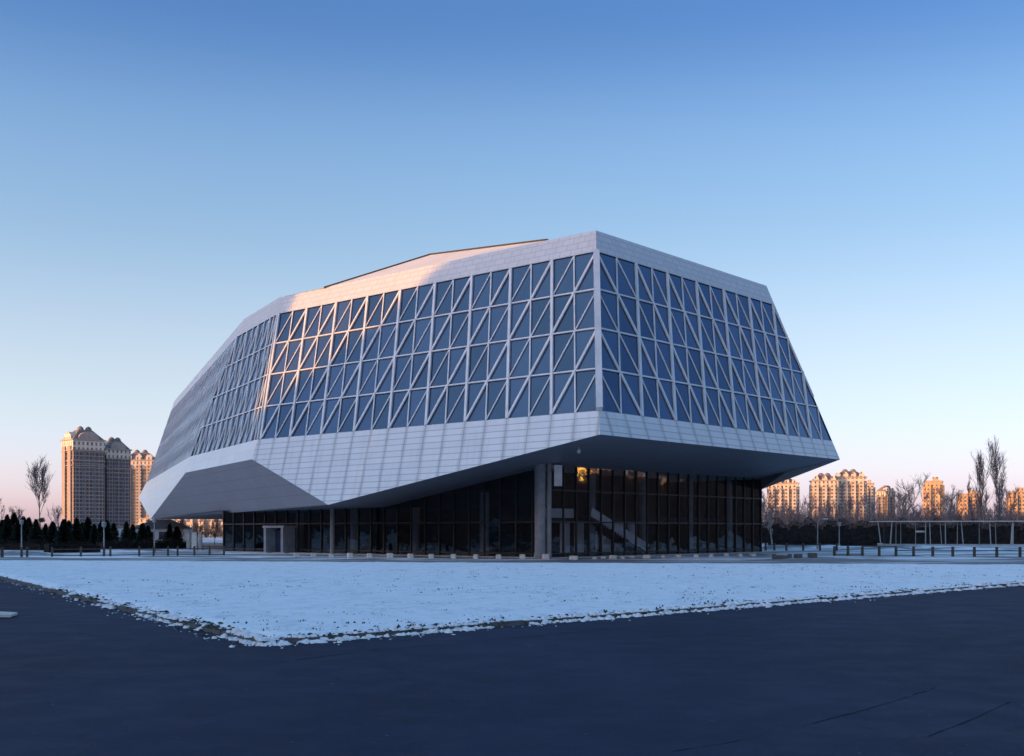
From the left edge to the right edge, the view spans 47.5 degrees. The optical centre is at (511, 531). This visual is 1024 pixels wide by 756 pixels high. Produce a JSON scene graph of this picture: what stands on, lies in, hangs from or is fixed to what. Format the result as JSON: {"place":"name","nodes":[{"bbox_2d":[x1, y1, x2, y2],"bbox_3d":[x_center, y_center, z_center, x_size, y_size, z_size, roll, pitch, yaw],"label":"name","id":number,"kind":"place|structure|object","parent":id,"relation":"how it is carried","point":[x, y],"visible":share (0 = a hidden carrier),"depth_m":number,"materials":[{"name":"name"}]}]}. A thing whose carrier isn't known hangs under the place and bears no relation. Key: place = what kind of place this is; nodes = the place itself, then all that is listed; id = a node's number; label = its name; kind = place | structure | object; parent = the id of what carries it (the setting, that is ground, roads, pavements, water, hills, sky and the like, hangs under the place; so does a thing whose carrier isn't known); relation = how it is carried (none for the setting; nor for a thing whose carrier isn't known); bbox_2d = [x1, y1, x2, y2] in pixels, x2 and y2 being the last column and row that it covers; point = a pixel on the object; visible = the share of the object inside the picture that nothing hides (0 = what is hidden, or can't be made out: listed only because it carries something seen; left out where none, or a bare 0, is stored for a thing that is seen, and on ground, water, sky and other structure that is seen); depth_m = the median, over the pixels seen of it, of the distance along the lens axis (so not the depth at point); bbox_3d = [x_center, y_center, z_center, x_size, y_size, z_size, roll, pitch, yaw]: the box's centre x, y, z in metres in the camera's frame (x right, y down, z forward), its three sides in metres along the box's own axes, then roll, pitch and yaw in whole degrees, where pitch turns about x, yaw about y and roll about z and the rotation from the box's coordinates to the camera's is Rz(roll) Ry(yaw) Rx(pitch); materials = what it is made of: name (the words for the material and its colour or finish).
{"place":"outdoors","nodes":[
{"label":"outdoors","id":0,"kind":"place"},
{"bbox_2d":[0,612,17,616],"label":"paving slab","id":1,"kind":"structure","parent":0,"point":[7,614],"depth_m":33.89,"materials":[{"name":"stone"}]},
{"bbox_2d":[60,426,105,523],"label":"apartment tower","id":2,"kind":"structure","parent":0,"point":[83,461],"depth_m":891.93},
{"bbox_2d":[57,523,122,539],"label":"house","id":3,"kind":"structure","parent":0,"point":[119,528],"depth_m":299.77,"materials":[{"name":"grey glass"}]},
{"bbox_2d":[105,437,131,527],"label":"apartment tower","id":4,"kind":"structure","parent":0,"point":[118,459],"depth_m":918.20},
{"bbox_2d":[131,450,154,525],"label":"apartment tower","id":5,"kind":"structure","parent":0,"point":[142,463],"depth_m":1069.43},
{"bbox_2d":[129,519,193,543],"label":"house","id":6,"kind":"structure","parent":0,"point":[161,526],"depth_m":231.51,"materials":[{"name":"grey glass"}]},
{"bbox_2d":[138,518,222,535],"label":"slab block","id":7,"kind":"structure","parent":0,"point":[190,522],"depth_m":552.06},
{"bbox_2d":[198,532,202,550],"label":"gate pier","id":8,"kind":"structure","parent":0,"point":[199,539],"depth_m":149.80,"materials":[{"name":"concrete"}]},
{"bbox_2d":[0,579,1023,755],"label":"road","id":9,"kind":"structure","parent":0,"point":[670,684],"depth_m":18.71,"materials":[{"name":"asphalt"}]},
{"bbox_2d":[803,687,935,725],"bbox_3d":[5.268,2.492,16.714,0.087,0.001,4.745,0,0,40],"label":"tar seam","id":10,"kind":"object","parent":9,"relation":"on","point":[865,709],"visible":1,"depth_m":16.18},
{"bbox_2d":[0,536,1023,559],"bbox_3d":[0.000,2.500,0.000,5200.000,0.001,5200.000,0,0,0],"label":"ground","id":11,"kind":"structure","parent":0,"point":[824,554],"depth_m":115.02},
{"bbox_2d":[0,514,14,542],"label":"spruce tree","id":12,"kind":"object","parent":11,"relation":"on","point":[6,532],"visible":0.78,"depth_m":192.29,"materials":[{"name":"green plant"}]},
{"bbox_2d":[10,512,17,529],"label":"spruce tree","id":13,"kind":"object","parent":11,"relation":"on","point":[14,518],"visible":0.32,"depth_m":202.51,"materials":[{"name":"green plant"}]},
{"bbox_2d":[8,505,24,519],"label":"bare tree","id":14,"kind":"object","parent":11,"relation":"on","point":[18,512],"visible":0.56,"depth_m":258.84,"materials":[{"name":"brown plant"}]},
{"bbox_2d":[10,520,25,542],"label":"spruce tree","id":15,"kind":"object","parent":11,"relation":"on","point":[16,531],"visible":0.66,"depth_m":186.62,"materials":[{"name":"green plant"}]},
{"bbox_2d":[0,539,49,549],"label":"hedge","id":16,"kind":"object","parent":11,"relation":"on","point":[16,545],"visible":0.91,"depth_m":153.24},
{"bbox_2d":[20,516,29,540],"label":"spruce tree","id":17,"kind":"object","parent":11,"relation":"on","point":[25,526],"visible":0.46,"depth_m":198.09,"materials":[{"name":"green plant"}]},
{"bbox_2d":[4,550,55,554],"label":"snow bank","id":18,"kind":"structure","parent":11,"relation":"on","point":[16,552],"depth_m":125.78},
{"bbox_2d":[27,519,45,541],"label":"spruce tree","id":19,"kind":"object","parent":11,"relation":"on","point":[34,529],"visible":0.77,"depth_m":181.70,"materials":[{"name":"green plant"}]},
{"bbox_2d":[26,455,53,539],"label":"tall bare tree","id":20,"kind":"object","parent":11,"relation":"on","point":[36,476],"visible":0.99,"depth_m":189.48,"materials":[{"name":"grey plant"}]},
{"bbox_2d":[41,523,47,542],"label":"spruce tree","id":21,"kind":"object","parent":11,"relation":"on","point":[44,529],"visible":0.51,"depth_m":196.30,"materials":[{"name":"green plant"}]},
{"bbox_2d":[42,521,58,544],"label":"spruce tree","id":22,"kind":"object","parent":11,"relation":"on","point":[52,527],"visible":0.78,"depth_m":188.58,"materials":[{"name":"green plant"}]},
{"bbox_2d":[46,504,63,526],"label":"bare tree","id":23,"kind":"object","parent":11,"relation":"on","point":[58,514],"visible":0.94,"depth_m":270.37,"materials":[{"name":"grey plant"}]},
{"bbox_2d":[50,519,76,544],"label":"spruce tree","id":24,"kind":"object","parent":11,"relation":"on","point":[63,532],"visible":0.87,"depth_m":177.29,"materials":[{"name":"green plant"}]},
{"bbox_2d":[42,540,100,552],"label":"hedge","id":25,"kind":"object","parent":11,"relation":"on","point":[47,546],"visible":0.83,"depth_m":134.27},
{"bbox_2d":[69,518,86,543],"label":"spruce tree","id":26,"kind":"object","parent":11,"relation":"on","point":[77,530],"visible":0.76,"depth_m":202.44,"materials":[{"name":"green plant"}]},
{"bbox_2d":[81,517,91,541],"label":"spruce tree","id":27,"kind":"object","parent":11,"relation":"on","point":[87,526],"visible":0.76,"depth_m":205.04,"materials":[{"name":"green plant"}]},
{"bbox_2d":[87,524,100,544],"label":"spruce tree","id":28,"kind":"object","parent":11,"relation":"on","point":[94,534],"visible":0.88,"depth_m":181.58,"materials":[{"name":"green plant"}]},
{"bbox_2d":[102,521,105,553],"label":"street lamp","id":29,"kind":"object","parent":11,"relation":"on","point":[103,524],"visible":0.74,"depth_m":127.94,"materials":[{"name":"metal"}]},
{"bbox_2d":[99,520,114,541],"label":"spruce tree","id":30,"kind":"object","parent":11,"relation":"on","point":[109,532],"visible":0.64,"depth_m":183.30,"materials":[{"name":"green plant"}]},
{"bbox_2d":[110,523,119,540],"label":"spruce tree","id":31,"kind":"object","parent":11,"relation":"on","point":[113,527],"visible":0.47,"depth_m":194.12,"materials":[{"name":"green plant"}]},
{"bbox_2d":[20,546,224,556],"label":"fence","id":32,"kind":"object","parent":11,"relation":"on","point":[110,552],"visible":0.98,"depth_m":117.11,"materials":[{"name":"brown wood"}]},
{"bbox_2d":[120,521,133,542],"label":"spruce tree","id":33,"kind":"object","parent":11,"relation":"on","point":[125,532],"visible":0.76,"depth_m":177.90,"materials":[{"name":"green plant"}]},
{"bbox_2d":[69,549,192,552],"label":"snow bank","id":34,"kind":"structure","parent":11,"relation":"on","point":[136,550],"depth_m":142.22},
{"bbox_2d":[42,522,222,537],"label":"wood","id":35,"kind":"object","parent":11,"relation":"on","point":[207,533],"visible":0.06,"depth_m":432.49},
{"bbox_2d":[129,524,136,542],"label":"spruce tree","id":36,"kind":"object","parent":11,"relation":"on","point":[133,529],"visible":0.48,"depth_m":192.68,"materials":[{"name":"green plant"}]},
{"bbox_2d":[96,538,185,548],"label":"hedge","id":37,"kind":"object","parent":11,"relation":"on","point":[120,544],"visible":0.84,"depth_m":154.18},
{"bbox_2d":[134,522,149,542],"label":"spruce tree","id":38,"kind":"object","parent":11,"relation":"on","point":[142,533],"visible":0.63,"depth_m":173.28,"materials":[{"name":"green plant"}]},
{"bbox_2d":[145,525,155,542],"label":"spruce tree","id":39,"kind":"object","parent":11,"relation":"on","point":[150,535],"visible":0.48,"depth_m":187.62,"materials":[{"name":"green plant"}]},
{"bbox_2d":[164,523,172,540],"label":"spruce tree","id":40,"kind":"object","parent":11,"relation":"on","point":[168,532],"visible":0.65,"depth_m":205.69,"materials":[{"name":"green plant"}]},
{"bbox_2d":[170,526,184,542],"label":"spruce tree","id":41,"kind":"object","parent":11,"relation":"on","point":[176,533],"visible":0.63,"depth_m":190.06,"materials":[{"name":"green plant"}]},
{"bbox_2d":[176,519,186,534],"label":"bare tree","id":42,"kind":"object","parent":11,"relation":"on","point":[181,524],"visible":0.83,"depth_m":215.09,"materials":[{"name":"brown plant"}]},
{"bbox_2d":[186,532,190,549],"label":"gate pier","id":43,"kind":"structure","parent":11,"relation":"on","point":[187,539],"depth_m":149.79,"materials":[{"name":"concrete"}]},
{"bbox_2d":[191,532,197,550],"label":"gate pier","id":44,"kind":"structure","parent":11,"relation":"on","point":[195,539],"depth_m":149.69,"materials":[{"name":"concrete"}]},
{"bbox_2d":[211,519,219,544],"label":"bare tree","id":45,"kind":"object","parent":11,"relation":"on","point":[217,528],"visible":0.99,"depth_m":215.04,"materials":[{"name":"brown plant"}]},
{"bbox_2d":[138,231,839,558],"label":"exhibition hall","id":46,"kind":"structure","parent":11,"relation":"on","point":[591,394],"depth_m":112.25,"materials":[{"name":"white metal"}]},
{"bbox_2d":[762,501,774,527],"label":"bare tree","id":47,"kind":"object","parent":11,"relation":"on","point":[763,505],"visible":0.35,"depth_m":264.34,"materials":[{"name":"brown plant"}]},
{"bbox_2d":[767,509,772,545],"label":"birch tree","id":48,"kind":"object","parent":11,"relation":"on","point":[771,524],"visible":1,"depth_m":189.70,"materials":[{"name":"brown plant"}]},
{"bbox_2d":[762,487,780,526],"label":"bare tree","id":49,"kind":"object","parent":11,"relation":"on","point":[770,496],"visible":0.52,"depth_m":279.21,"materials":[{"name":"brown plant"}]},
{"bbox_2d":[778,499,791,527],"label":"bare tree","id":50,"kind":"object","parent":11,"relation":"on","point":[785,505],"visible":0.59,"depth_m":307.49,"materials":[{"name":"brown plant"}]},
{"bbox_2d":[778,503,799,529],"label":"bare tree","id":51,"kind":"object","parent":11,"relation":"on","point":[788,514],"visible":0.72,"depth_m":291.48,"materials":[{"name":"brown plant"}]},
{"bbox_2d":[764,543,837,550],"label":"fence","id":52,"kind":"object","parent":11,"relation":"on","point":[786,547],"visible":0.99,"depth_m":149.92,"materials":[{"name":"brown wood"}]},
{"bbox_2d":[794,495,816,524],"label":"bare tree","id":53,"kind":"object","parent":11,"relation":"on","point":[810,510],"visible":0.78,"depth_m":300.00,"materials":[{"name":"brown plant"}]},
{"bbox_2d":[762,545,849,548],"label":"snow bank","id":54,"kind":"structure","parent":11,"relation":"on","point":[805,547],"depth_m":169.53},
{"bbox_2d":[802,494,822,526],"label":"bare tree","id":55,"kind":"object","parent":11,"relation":"on","point":[815,512],"visible":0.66,"depth_m":315.55,"materials":[{"name":"brown plant"}]},
{"bbox_2d":[768,538,876,545],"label":"hedge","id":56,"kind":"object","parent":11,"relation":"on","point":[867,542],"visible":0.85,"depth_m":196.94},
{"bbox_2d":[817,502,832,525],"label":"bare tree","id":57,"kind":"object","parent":11,"relation":"on","point":[828,511],"visible":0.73,"depth_m":269.36,"materials":[{"name":"brown plant"}]},
{"bbox_2d":[762,517,888,542],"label":"hedge","id":58,"kind":"object","parent":11,"relation":"on","point":[809,532],"visible":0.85,"depth_m":241.67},
{"bbox_2d":[818,497,833,526],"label":"bare tree","id":59,"kind":"object","parent":11,"relation":"on","point":[827,503],"visible":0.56,"depth_m":322.79,"materials":[{"name":"brown plant"}]},
{"bbox_2d":[827,498,840,526],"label":"bare tree","id":60,"kind":"object","parent":11,"relation":"on","point":[834,505],"visible":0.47,"depth_m":325.76,"materials":[{"name":"brown plant"}]},
{"bbox_2d":[835,503,847,525],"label":"bare tree","id":61,"kind":"object","parent":11,"relation":"on","point":[839,510],"visible":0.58,"depth_m":300.78,"materials":[{"name":"brown plant"}]},
{"bbox_2d":[840,493,854,528],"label":"bare tree","id":62,"kind":"object","parent":11,"relation":"on","point":[850,503],"visible":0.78,"depth_m":287.03,"materials":[{"name":"brown plant"}]},
{"bbox_2d":[843,498,864,525],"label":"bare tree","id":63,"kind":"object","parent":11,"relation":"on","point":[857,509],"visible":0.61,"depth_m":309.06,"materials":[{"name":"brown plant"}]},
{"bbox_2d":[852,493,870,527],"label":"bare tree","id":64,"kind":"object","parent":11,"relation":"on","point":[865,519],"visible":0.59,"depth_m":319.34,"materials":[{"name":"brown plant"}]},
{"bbox_2d":[859,493,881,525],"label":"bare tree","id":65,"kind":"object","parent":11,"relation":"on","point":[873,508],"visible":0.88,"depth_m":279.58,"materials":[{"name":"brown plant"}]},
{"bbox_2d":[868,500,879,525],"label":"bare tree","id":66,"kind":"object","parent":11,"relation":"on","point":[872,512],"visible":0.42,"depth_m":297.68,"materials":[{"name":"brown plant"}]},
{"bbox_2d":[763,505,1023,529],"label":"wood","id":67,"kind":"object","parent":11,"relation":"on","point":[820,522],"visible":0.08,"depth_m":410.47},
{"bbox_2d":[885,504,901,525],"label":"bare tree","id":68,"kind":"object","parent":11,"relation":"on","point":[892,512],"visible":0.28,"depth_m":316.27,"materials":[{"name":"brown plant"}]},
{"bbox_2d":[889,486,913,525],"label":"bare tree","id":69,"kind":"object","parent":11,"relation":"on","point":[896,502],"visible":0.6,"depth_m":299.92,"materials":[{"name":"brown plant"}]},
{"bbox_2d":[894,491,913,524],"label":"bare tree","id":70,"kind":"object","parent":11,"relation":"on","point":[904,508],"visible":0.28,"depth_m":309.78,"materials":[{"name":"brown plant"}]},
{"bbox_2d":[896,504,918,527],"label":"bare tree","id":71,"kind":"object","parent":11,"relation":"on","point":[912,514],"visible":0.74,"depth_m":271.41,"materials":[{"name":"brown plant"}]},
{"bbox_2d":[906,507,921,526],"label":"bare tree","id":72,"kind":"object","parent":11,"relation":"on","point":[918,518],"visible":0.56,"depth_m":275.53,"materials":[{"name":"brown plant"}]},
{"bbox_2d":[895,473,938,524],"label":"bare tree","id":73,"kind":"object","parent":11,"relation":"on","point":[907,486],"visible":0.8,"depth_m":289.67,"materials":[{"name":"brown plant"}]},
{"bbox_2d":[833,546,1023,556],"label":"fence","id":74,"kind":"object","parent":11,"relation":"on","point":[974,550],"visible":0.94,"depth_m":114.96,"materials":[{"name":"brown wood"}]},
{"bbox_2d":[839,546,1023,550],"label":"snow bank","id":75,"kind":"structure","parent":11,"relation":"on","point":[919,548],"depth_m":151.54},
{"bbox_2d":[925,504,938,526],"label":"bare tree","id":76,"kind":"object","parent":11,"relation":"on","point":[932,512],"visible":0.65,"depth_m":292.38,"materials":[{"name":"brown plant"}]},
{"bbox_2d":[926,495,949,524],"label":"bare tree","id":77,"kind":"object","parent":11,"relation":"on","point":[937,509],"visible":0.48,"depth_m":304.02,"materials":[{"name":"brown plant"}]},
{"bbox_2d":[869,521,1023,545],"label":"covered walkway","id":78,"kind":"structure","parent":11,"relation":"on","point":[990,544],"depth_m":201.75,"materials":[{"name":"metal"}]},
{"bbox_2d":[942,504,956,527],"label":"bare tree","id":79,"kind":"object","parent":11,"relation":"on","point":[949,512],"visible":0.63,"depth_m":266.12,"materials":[{"name":"brown plant"}]},
{"bbox_2d":[934,483,966,525],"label":"bare tree","id":80,"kind":"object","parent":11,"relation":"on","point":[952,498],"visible":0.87,"depth_m":279.83,"materials":[{"name":"brown plant"}]},
{"bbox_2d":[882,516,1023,543],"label":"hedge","id":81,"kind":"object","parent":11,"relation":"on","point":[904,533],"visible":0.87,"depth_m":223.20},
{"bbox_2d":[941,489,966,525],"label":"bare tree","id":82,"kind":"object","parent":11,"relation":"on","point":[963,506],"visible":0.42,"depth_m":299.59,"materials":[{"name":"brown plant"}]},
{"bbox_2d":[966,474,973,523],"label":"bare poplar","id":83,"kind":"object","parent":11,"relation":"on","point":[969,494],"visible":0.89,"depth_m":261.12,"materials":[{"name":"grey plant"}]},
{"bbox_2d":[965,502,981,524],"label":"bare tree","id":84,"kind":"object","parent":11,"relation":"on","point":[973,513],"visible":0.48,"depth_m":279.04,"materials":[{"name":"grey plant"}]},
{"bbox_2d":[967,496,989,524],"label":"bare tree","id":85,"kind":"object","parent":11,"relation":"on","point":[978,507],"visible":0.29,"depth_m":285.69,"materials":[{"name":"brown plant"}]},
{"bbox_2d":[969,449,992,528],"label":"bare poplar","id":86,"kind":"object","parent":11,"relation":"on","point":[980,479],"visible":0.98,"depth_m":255.68,"materials":[{"name":"grey plant"}]},
{"bbox_2d":[982,506,994,526],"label":"bare tree","id":87,"kind":"object","parent":11,"relation":"on","point":[991,512],"visible":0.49,"depth_m":321.03,"materials":[{"name":"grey plant"}]},
{"bbox_2d":[982,437,1009,525],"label":"bare poplar","id":88,"kind":"object","parent":11,"relation":"on","point":[998,486],"visible":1,"depth_m":250.49,"materials":[{"name":"grey plant"}]},
{"bbox_2d":[992,501,1007,526],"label":"bare tree","id":89,"kind":"object","parent":11,"relation":"on","point":[997,515],"visible":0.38,"depth_m":304.40,"materials":[{"name":"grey plant"}]},
{"bbox_2d":[1003,505,1013,525],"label":"bare tree","id":90,"kind":"object","parent":11,"relation":"on","point":[1010,513],"visible":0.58,"depth_m":273.26,"materials":[{"name":"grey plant"}]},
{"bbox_2d":[997,484,1020,526],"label":"bare tree","id":91,"kind":"object","parent":11,"relation":"on","point":[1013,506],"visible":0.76,"depth_m":290.06,"materials":[{"name":"grey plant"}]},
{"bbox_2d":[0,558,1023,564],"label":"path","id":92,"kind":"structure","parent":0,"point":[938,561],"depth_m":99.00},
{"bbox_2d":[0,0,1023,528],"label":"sky","id":93,"kind":"structure","parent":0,"point":[172,171],"materials":[{"name":"blue"}]},
{"bbox_2d":[767,478,799,526],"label":"apartment tower","id":94,"kind":"structure","parent":0,"point":[789,491],"depth_m":989.07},
{"bbox_2d":[809,473,838,519],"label":"apartment tower","id":95,"kind":"structure","parent":0,"point":[822,487],"depth_m":990.56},
{"bbox_2d":[835,469,866,525],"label":"apartment tower","id":96,"kind":"structure","parent":0,"point":[853,482],"depth_m":995.12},
{"bbox_2d":[867,480,874,517],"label":"apartment tower","id":97,"kind":"structure","parent":0,"point":[871,490],"depth_m":1071.63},
{"bbox_2d":[875,485,896,518],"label":"apartment tower","id":98,"kind":"structure","parent":0,"point":[883,494],"depth_m":1144.23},
{"bbox_2d":[922,477,944,522],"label":"apartment tower","id":99,"kind":"structure","parent":0,"point":[931,485],"depth_m":894.11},
{"bbox_2d":[956,490,979,518],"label":"apartment tower","id":100,"kind":"structure","parent":0,"point":[966,500],"depth_m":893.99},
{"bbox_2d":[1006,487,1023,513],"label":"apartment tower","id":101,"kind":"structure","parent":0,"point":[1020,500],"depth_m":893.94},
{"label":"soil bed","id":102,"kind":"structure","parent":0,"visible":0},
{"bbox_2d":[0,576,264,642],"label":"kerb","id":103,"kind":"structure","parent":102,"relation":"on","point":[135,611],"depth_m":36.43,"materials":[{"name":"stone"}]},
{"bbox_2d":[0,560,1023,637],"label":"snow","id":104,"kind":"structure","parent":102,"relation":"on","point":[318,598],"depth_m":50.39,"materials":[{"name":"snow"}]},
{"bbox_2d":[81,564,1017,630],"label":"grass tufts","id":105,"kind":"object","parent":104,"relation":"on","point":[398,625],"visible":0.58,"depth_m":44.40,"materials":[{"name":"plant"}]},
{"bbox_2d":[0,580,1023,647],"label":"kerb snow","id":106,"kind":"structure","parent":102,"relation":"on","point":[259,638],"depth_m":32.66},
{"bbox_2d":[49,581,1021,646],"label":"soil crumbs","id":107,"kind":"object","parent":102,"relation":"on","point":[209,624],"visible":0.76,"depth_m":30.36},
{"bbox_2d":[273,583,1017,643],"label":"kerb","id":108,"kind":"structure","parent":102,"relation":"on","point":[291,640],"depth_m":30.99,"materials":[{"name":"stone"}]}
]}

